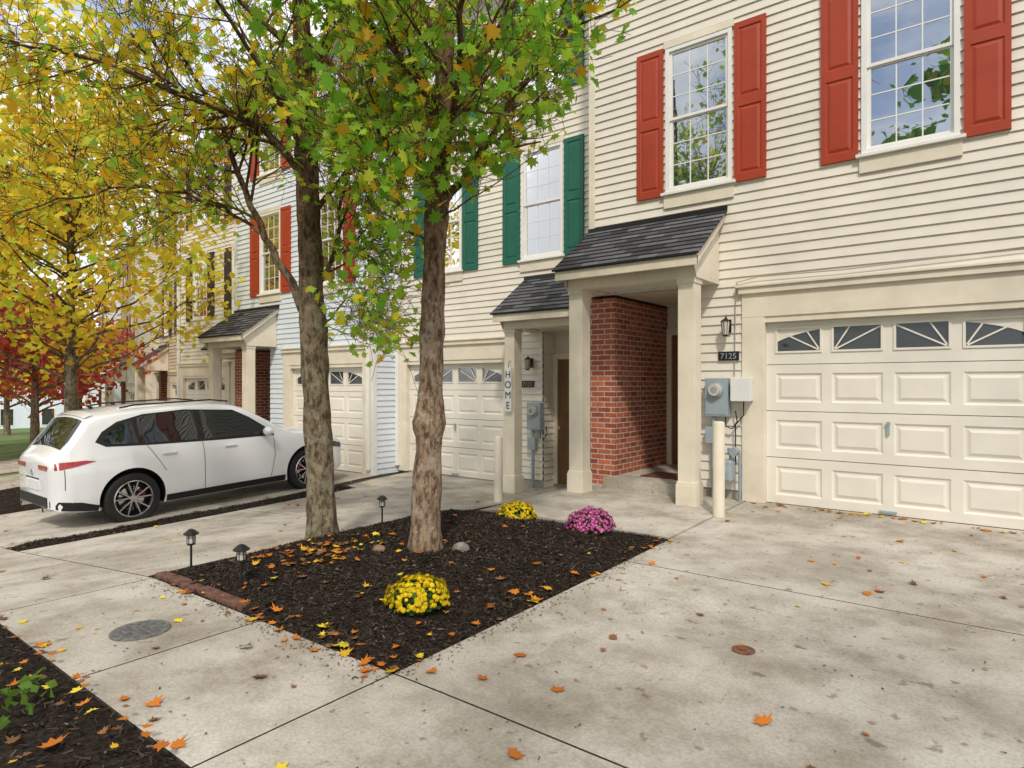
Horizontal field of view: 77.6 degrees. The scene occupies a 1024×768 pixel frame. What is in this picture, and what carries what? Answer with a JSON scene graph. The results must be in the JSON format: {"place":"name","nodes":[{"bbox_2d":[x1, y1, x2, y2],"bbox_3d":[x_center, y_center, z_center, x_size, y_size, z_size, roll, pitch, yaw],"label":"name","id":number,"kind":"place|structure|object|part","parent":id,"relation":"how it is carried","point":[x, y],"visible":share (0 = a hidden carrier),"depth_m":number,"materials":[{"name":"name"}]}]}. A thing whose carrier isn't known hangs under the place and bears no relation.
{"place":"outdoors","nodes":[
{"label":"outdoors","id":0,"kind":"place"},
{"bbox_2d":[0,459,18,474],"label":"driveway","id":1,"kind":"structure","parent":0,"point":[8,466],"depth_m":17.52,"materials":[{"name":"concrete"}]},
{"bbox_2d":[0,474,19,489],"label":"driveway","id":2,"kind":"structure","parent":0,"point":[6,482],"depth_m":14.38,"materials":[{"name":"concrete"}]},
{"bbox_2d":[0,471,379,548],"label":"driveway","id":3,"kind":"structure","parent":0,"point":[25,526],"depth_m":9.73,"materials":[{"name":"concrete"}]},
{"bbox_2d":[18,398,340,522],"bbox_3d":[-5.163,1.072,10.595,2.270,1.685,4.722,0,2,38],"label":"parked car","id":4,"kind":"object","parent":3,"relation":"on","point":[121,463],"visible":0.94,"depth_m":9.22,"materials":[{"name":"paint"}]},
{"bbox_3d":[-6.426,0.677,8.984,1.240,0.405,0.280,0,2,38],"label":"rear window","id":5,"kind":"part","parent":4,"relation":"part of","materials":[{"name":"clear glass"}]},
{"bbox_2d":[0,0,430,330],"label":"sky","id":6,"kind":"structure","parent":0,"point":[208,70],"materials":[{"name":"white"}]},
{"bbox_2d":[0,427,498,767],"bbox_3d":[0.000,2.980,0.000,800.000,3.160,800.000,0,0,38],"label":"ground","id":7,"kind":"structure","parent":0,"point":[15,444],"depth_m":24.00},
{"bbox_2d":[0,155,30,308],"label":"maple tree","id":8,"kind":"object","parent":7,"relation":"on","point":[3,208],"visible":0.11,"depth_m":17.41,"materials":[{"name":"yellow plant"}]},
{"bbox_2d":[0,486,41,514],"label":"mulch bed","id":9,"kind":"object","parent":7,"relation":"on","point":[10,500],"visible":0.11,"depth_m":10.82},
{"bbox_2d":[0,0,268,411],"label":"maple tree","id":10,"kind":"object","parent":9,"relation":"on","point":[73,320],"visible":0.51,"depth_m":12.66,"materials":[{"name":"yellow plant"}]},
{"bbox_2d":[0,324,60,434],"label":"maple tree","id":11,"kind":"object","parent":7,"relation":"on","point":[6,421],"visible":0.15,"depth_m":40.16,"materials":[{"name":"red plant"}]},
{"bbox_2d":[0,370,97,428],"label":"walls","id":12,"kind":"structure","parent":7,"relation":"on","point":[22,414],"depth_m":56.18,"materials":[{"name":"white"}]},
{"bbox_2d":[0,386,84,426],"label":"windows","id":13,"kind":"structure","parent":12,"relation":"attached to","point":[47,417],"depth_m":56.59,"materials":[{"name":"grey glass"}]},
{"bbox_2d":[0,280,121,409],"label":"maple tree","id":14,"kind":"object","parent":7,"relation":"on","point":[79,400],"visible":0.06,"depth_m":30.96,"materials":[{"name":"red plant"}]},
{"bbox_2d":[0,122,130,319],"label":"maple tree","id":15,"kind":"object","parent":7,"relation":"on","point":[48,257],"visible":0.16,"depth_m":24.93,"materials":[{"name":"yellow plant"}]},
{"bbox_2d":[0,262,169,443],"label":"maple tree","id":16,"kind":"object","parent":7,"relation":"on","point":[35,391],"visible":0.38,"depth_m":20.22,"materials":[{"name":"red plant"}]},
{"bbox_2d":[0,626,188,767],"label":"mulch bed","id":17,"kind":"object","parent":7,"relation":"on","point":[82,744],"visible":0.91,"depth_m":2.70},
{"bbox_2d":[0,666,57,729],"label":"weeds","id":18,"kind":"object","parent":17,"relation":"on","point":[25,683],"visible":1,"depth_m":2.89,"materials":[{"name":"green plant"}]},
{"bbox_2d":[85,273,120,408],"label":"townhouse","id":19,"kind":"structure","parent":7,"relation":"on","point":[117,394],"depth_m":36.48,"materials":[{"name":"beige"}]},
{"bbox_2d":[100,233,157,405],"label":"townhouse","id":20,"kind":"structure","parent":7,"relation":"on","point":[128,380],"depth_m":28.70,"materials":[{"name":"beige"}]},
{"bbox_2d":[124,262,133,354],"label":"windows","id":21,"kind":"structure","parent":20,"relation":"in","point":[132,319],"depth_m":30.11,"materials":[{"name":"white plastic"}]},
{"bbox_2d":[130,392,134,402],"bbox_3d":[-17.392,1.436,29.327,0.065,2.196,2.500,0,0,-38],"label":"garage door","id":22,"kind":"structure","parent":20,"relation":"in","point":[132,395],"depth_m":29.75,"materials":[{"name":"white metal"}]},
{"bbox_2d":[132,170,176,402],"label":"townhouse","id":23,"kind":"structure","parent":7,"relation":"on","point":[165,364],"depth_m":22.46,"materials":[{"name":"beige"}]},
{"bbox_2d":[164,211,168,335],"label":"windows","id":24,"kind":"structure","parent":23,"relation":"in","point":[166,303],"depth_m":23.01,"materials":[{"name":"grey glass"}]},
{"bbox_2d":[174,385,176,400],"bbox_3d":[-11.008,1.082,21.244,0.065,2.196,2.500,0,0,-38],"label":"garage door","id":25,"kind":"structure","parent":23,"relation":"in","point":[175,386],"depth_m":22.10,"materials":[{"name":"white metal"}]},
{"bbox_2d":[152,237,159,400],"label":"townhouse","id":26,"kind":"structure","parent":7,"relation":"on","point":[156,373],"depth_m":25.51,"materials":[{"name":"white"}]},
{"bbox_2d":[9,485,354,551],"bbox_3d":[-4.256,1.833,9.193,0.549,0.189,4.884,0,0,38],"label":"mulch bed","id":27,"kind":"object","parent":7,"relation":"on","point":[39,543],"visible":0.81,"depth_m":8.49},
{"bbox_2d":[155,571,251,611],"bbox_3d":[-2.274,1.520,4.652,1.280,0.100,0.107,0,0,38],"label":"brick edging","id":28,"kind":"object","parent":7,"relation":"on","point":[213,593],"visible":0.73,"depth_m":4.59,"materials":[{"name":"red brick"}]},
{"bbox_2d":[168,131,355,445],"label":"townhouse","id":29,"kind":"structure","parent":7,"relation":"on","point":[193,376],"depth_m":18.57,"materials":[{"name":"beige"}]},
{"bbox_2d":[186,378,224,402],"bbox_3d":[-8.957,0.882,18.673,2.500,2.196,0.065,0,0,38],"label":"garage door","id":30,"kind":"structure","parent":29,"relation":"in","point":[196,388],"depth_m":18.97,"materials":[{"name":"white metal"}]},
{"bbox_2d":[193,165,233,319],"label":"windows","id":31,"kind":"structure","parent":29,"relation":"in","point":[196,283],"depth_m":18.72,"materials":[{"name":"glass"}]},
{"bbox_2d":[197,17,565,474],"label":"townhouse","id":32,"kind":"structure","parent":7,"relation":"on","point":[260,328],"depth_m":14.10,"materials":[{"name":"white"}]},
{"bbox_2d":[259,62,342,293],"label":"windows","id":33,"kind":"structure","parent":32,"relation":"in","point":[269,274],"depth_m":14.56,"materials":[{"name":"glass"}]},
{"bbox_2d":[294,367,361,472],"bbox_3d":[-3.876,0.712,13.418,2.500,2.196,0.065,0,0,38],"label":"garage door","id":34,"kind":"structure","parent":32,"relation":"in","point":[345,383],"depth_m":13.06,"materials":[{"name":"white metal"}]},
{"bbox_2d":[151,509,669,673],"bbox_3d":[-0.791,1.477,5.525,3.211,0.350,3.514,0,0,38],"label":"mulch bed","id":35,"kind":"object","parent":7,"relation":"on","point":[312,599],"visible":0.85,"depth_m":4.66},
{"bbox_2d":[183,529,198,569],"bbox_3d":[-2.559,1.343,5.082,0.116,0.375,0.116,0,0,38],"label":"path light","id":36,"kind":"object","parent":35,"relation":"on","point":[190,534],"visible":0.98,"depth_m":5.06,"materials":[{"name":"black metal"}]},
{"bbox_2d":[0,0,448,538],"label":"maple tree","id":37,"kind":"object","parent":35,"relation":"on","point":[308,295],"visible":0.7,"depth_m":5.90,"materials":[{"name":"green plant"}]},
{"bbox_2d":[233,544,249,589],"bbox_3d":[-1.942,1.336,4.573,0.116,0.375,0.116,0,0,38],"label":"path light","id":38,"kind":"object","parent":35,"relation":"on","point":[240,550],"visible":0.97,"depth_m":4.55,"materials":[{"name":"black metal"}]},
{"bbox_2d":[372,544,385,551],"bbox_3d":[-1.089,1.352,5.199,0.100,0.089,0.121,0,0,-23],"label":"rock","id":39,"kind":"object","parent":35,"relation":"on","point":[379,547],"visible":0.65,"depth_m":5.16,"materials":[{"name":"brown stone"}]},
{"bbox_2d":[377,495,387,522],"bbox_3d":[-1.403,1.390,6.882,0.116,0.375,0.116,0,0,38],"label":"path light","id":40,"kind":"object","parent":35,"relation":"on","point":[382,498],"visible":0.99,"depth_m":6.86,"materials":[{"name":"black metal"}]},
{"bbox_2d":[382,572,450,615],"bbox_3d":[-0.583,1.291,3.998,0.423,0.213,0.434,0,0,38],"label":"chrysanthemum plant","id":41,"kind":"object","parent":35,"relation":"on","point":[406,588],"visible":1,"depth_m":3.89,"materials":[{"name":"yellow plant"}]},
{"bbox_2d":[219,0,637,552],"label":"maple tree","id":42,"kind":"object","parent":35,"relation":"on","point":[442,116],"visible":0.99,"depth_m":4.82,"materials":[{"name":"green plant"}]},
{"bbox_2d":[452,542,469,551],"bbox_3d":[-0.413,1.331,5.161,0.137,0.110,0.117,0,0,-15],"label":"rock","id":43,"kind":"object","parent":35,"relation":"on","point":[460,546],"visible":0.68,"depth_m":5.12,"materials":[{"name":"grey stone"}]},
{"bbox_2d":[496,500,537,518],"bbox_3d":[0.063,1.320,6.670,0.445,0.210,0.449,0,0,38],"label":"chrysanthemum plant","id":44,"kind":"object","parent":35,"relation":"on","point":[512,509],"visible":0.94,"depth_m":6.58,"materials":[{"name":"yellow plant"}]},
{"bbox_2d":[564,505,615,534],"bbox_3d":[0.739,1.253,5.936,0.484,0.236,0.485,0,0,38],"label":"chrysanthemum plant","id":45,"kind":"object","parent":35,"relation":"on","point":[582,517],"visible":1,"depth_m":5.82,"materials":[{"name":"pink plant"}]},
{"bbox_2d":[494,436,502,501],"bbox_3d":[-0.201,1.356,9.370,0.124,1.180,0.124,0,0,38],"label":"bollard","id":46,"kind":"object","parent":7,"relation":"on","point":[498,468],"visible":0.88,"depth_m":9.32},
{"bbox_2d":[395,0,673,493],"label":"townhouse","id":47,"kind":"structure","parent":7,"relation":"on","point":[512,243],"depth_m":11.02,"materials":[{"name":"beige"}]},
{"bbox_2d":[410,363,503,480],"bbox_3d":[-1.067,0.672,12.042,2.500,2.196,0.065,0,0,38],"label":"garage door","id":48,"kind":"structure","parent":47,"relation":"in","point":[474,392],"depth_m":11.83,"materials":[{"name":"white metal"}]},
{"bbox_2d":[428,0,563,271],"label":"windows","id":49,"kind":"structure","parent":47,"relation":"in","point":[542,191],"depth_m":10.79,"materials":[{"name":"glass"}]},
{"bbox_2d":[505,361,511,411],"bbox_3d":[-0.031,0.028,10.219,0.130,0.824,0.117,0,0,38],"label":"home sign","id":50,"kind":"object","parent":47,"relation":"attached to","point":[508,389],"visible":1,"depth_m":10.17,"materials":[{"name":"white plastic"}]},
{"bbox_2d":[522,381,533,386],"bbox_3d":[0.265,0.000,10.872,0.250,0.110,0.022,0,0,38],"label":"house number plaque","id":51,"kind":"object","parent":47,"relation":"attached to","point":[527,383],"visible":0.99,"depth_m":10.86,"materials":[{"name":"black metal"}]},
{"bbox_2d":[524,356,532,369],"bbox_3d":[0.275,-0.354,10.756,0.124,0.248,0.172,0,0,38],"label":"wall lantern","id":52,"kind":"object","parent":47,"relation":"attached to","point":[528,362],"depth_m":10.71,"materials":[{"name":"black metal"}]},
{"bbox_2d":[527,402,546,487],"bbox_3d":[0.407,1.105,10.633,0.378,1.590,0.203,0,0,38],"label":"electric meter","id":53,"kind":"object","parent":47,"relation":"attached to","point":[535,415],"visible":0.95,"depth_m":10.66,"materials":[{"name":"grey metal"}]},
{"bbox_2d":[553,353,568,484],"bbox_3d":[1.115,0.595,10.620,1.030,2.230,0.110,0,0,38],"label":"front door","id":54,"kind":"structure","parent":47,"relation":"in","point":[561,360],"depth_m":10.86,"materials":[{"name":"brown wood"}]},
{"bbox_2d":[480,464,745,539],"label":"front walkway","id":55,"kind":"structure","parent":7,"relation":"on","point":[642,501],"depth_m":7.48,"materials":[{"name":"concrete"}]},
{"bbox_2d":[713,421,724,517],"bbox_3d":[2.215,1.000,6.828,0.124,1.200,0.124,0,0,38],"label":"bollard","id":56,"kind":"object","parent":7,"relation":"on","point":[718,469],"visible":0.84,"depth_m":6.78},
{"bbox_2d":[552,0,1023,530],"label":"townhouse","id":57,"kind":"structure","parent":7,"relation":"on","point":[818,204],"depth_m":7.18,"materials":[{"name":"beige"}]},
{"bbox_2d":[666,328,677,464],"bbox_3d":[2.870,0.195,9.625,1.140,2.110,0.110,0,0,38],"label":"front door","id":58,"kind":"structure","parent":57,"relation":"in","point":[672,334],"depth_m":9.93,"materials":[{"name":"brown metal"}]},
{"bbox_2d":[705,378,737,497],"bbox_3d":[2.516,0.725,7.683,0.378,1.590,0.203,0,0,38],"label":"electric meter","id":59,"kind":"object","parent":57,"relation":"attached to","point":[717,397],"visible":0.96,"depth_m":7.69,"materials":[{"name":"grey metal"}]},
{"bbox_2d":[720,316,731,336],"bbox_3d":[2.573,-0.694,7.658,0.124,0.248,0.172,0,0,38],"label":"wall lantern","id":60,"kind":"object","parent":57,"relation":"attached to","point":[726,326],"depth_m":7.61,"materials":[{"name":"black metal"}]},
{"bbox_2d":[718,351,738,360],"bbox_3d":[2.626,-0.340,7.725,0.250,0.110,0.022,0,0,38],"label":"house number plaque","id":61,"kind":"object","parent":57,"relation":"attached to","point":[728,355],"visible":1,"depth_m":7.72,"materials":[{"name":"black metal"}]},
{"bbox_2d":[725,447,740,501],"bbox_3d":[2.583,1.091,7.607,0.318,0.717,0.240,0,0,38],"label":"gas meter","id":62,"kind":"object","parent":57,"relation":"attached to","point":[730,467],"visible":0.46,"depth_m":7.50,"materials":[{"name":"grey metal"}]},
{"bbox_2d":[730,378,752,464],"bbox_3d":[2.727,0.448,7.554,0.240,1.045,0.125,0,0,38],"label":"utility box","id":63,"kind":"object","parent":57,"relation":"attached to","point":[741,389],"visible":1,"depth_m":7.50,"materials":[{"name":"white plastic"}]},
{"bbox_2d":[665,0,959,192],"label":"windows","id":64,"kind":"structure","parent":57,"relation":"in","point":[910,49],"depth_m":6.81,"materials":[{"name":"glass"}]},
{"bbox_2d":[767,308,1023,530],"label":"garage door","id":65,"kind":"structure","parent":57,"relation":"in","point":[932,391],"depth_m":6.70,"materials":[{"name":"white metal"}]},
{"bbox_2d":[19,472,564,576],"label":"driveway","id":66,"kind":"structure","parent":0,"point":[360,507],"depth_m":7.72,"materials":[{"name":"concrete"}]},
{"bbox_2d":[0,547,622,767],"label":"sidewalk","id":67,"kind":"structure","parent":0,"point":[338,717],"depth_m":3.11,"materials":[{"name":"concrete"}]},
{"bbox_2d":[109,620,170,641],"bbox_3d":[-2.265,1.499,3.885,0.330,0.014,0.330,0,0,38],"label":"utility cover","id":68,"kind":"object","parent":67,"relation":"on","point":[139,630],"visible":1,"depth_m":3.87,"materials":[{"name":"metal"}]},
{"bbox_2d":[0,481,1023,767],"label":"fallen leaves","id":69,"kind":"object","parent":67,"relation":"on","point":[764,719],"visible":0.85,"depth_m":3.68,"materials":[{"name":"orange plant"}]},
{"bbox_2d":[395,501,1023,767],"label":"driveway","id":70,"kind":"structure","parent":0,"point":[663,673],"depth_m":3.47,"materials":[{"name":"concrete"}]},
{"bbox_2d":[732,645,754,654],"bbox_3d":[1.272,1.458,3.502,0.124,0.012,0.124,0,0,38],"label":"cleanout cover","id":71,"kind":"object","parent":70,"relation":"on","point":[743,650],"visible":1,"depth_m":3.49,"materials":[{"name":"brown metal"}]}
]}

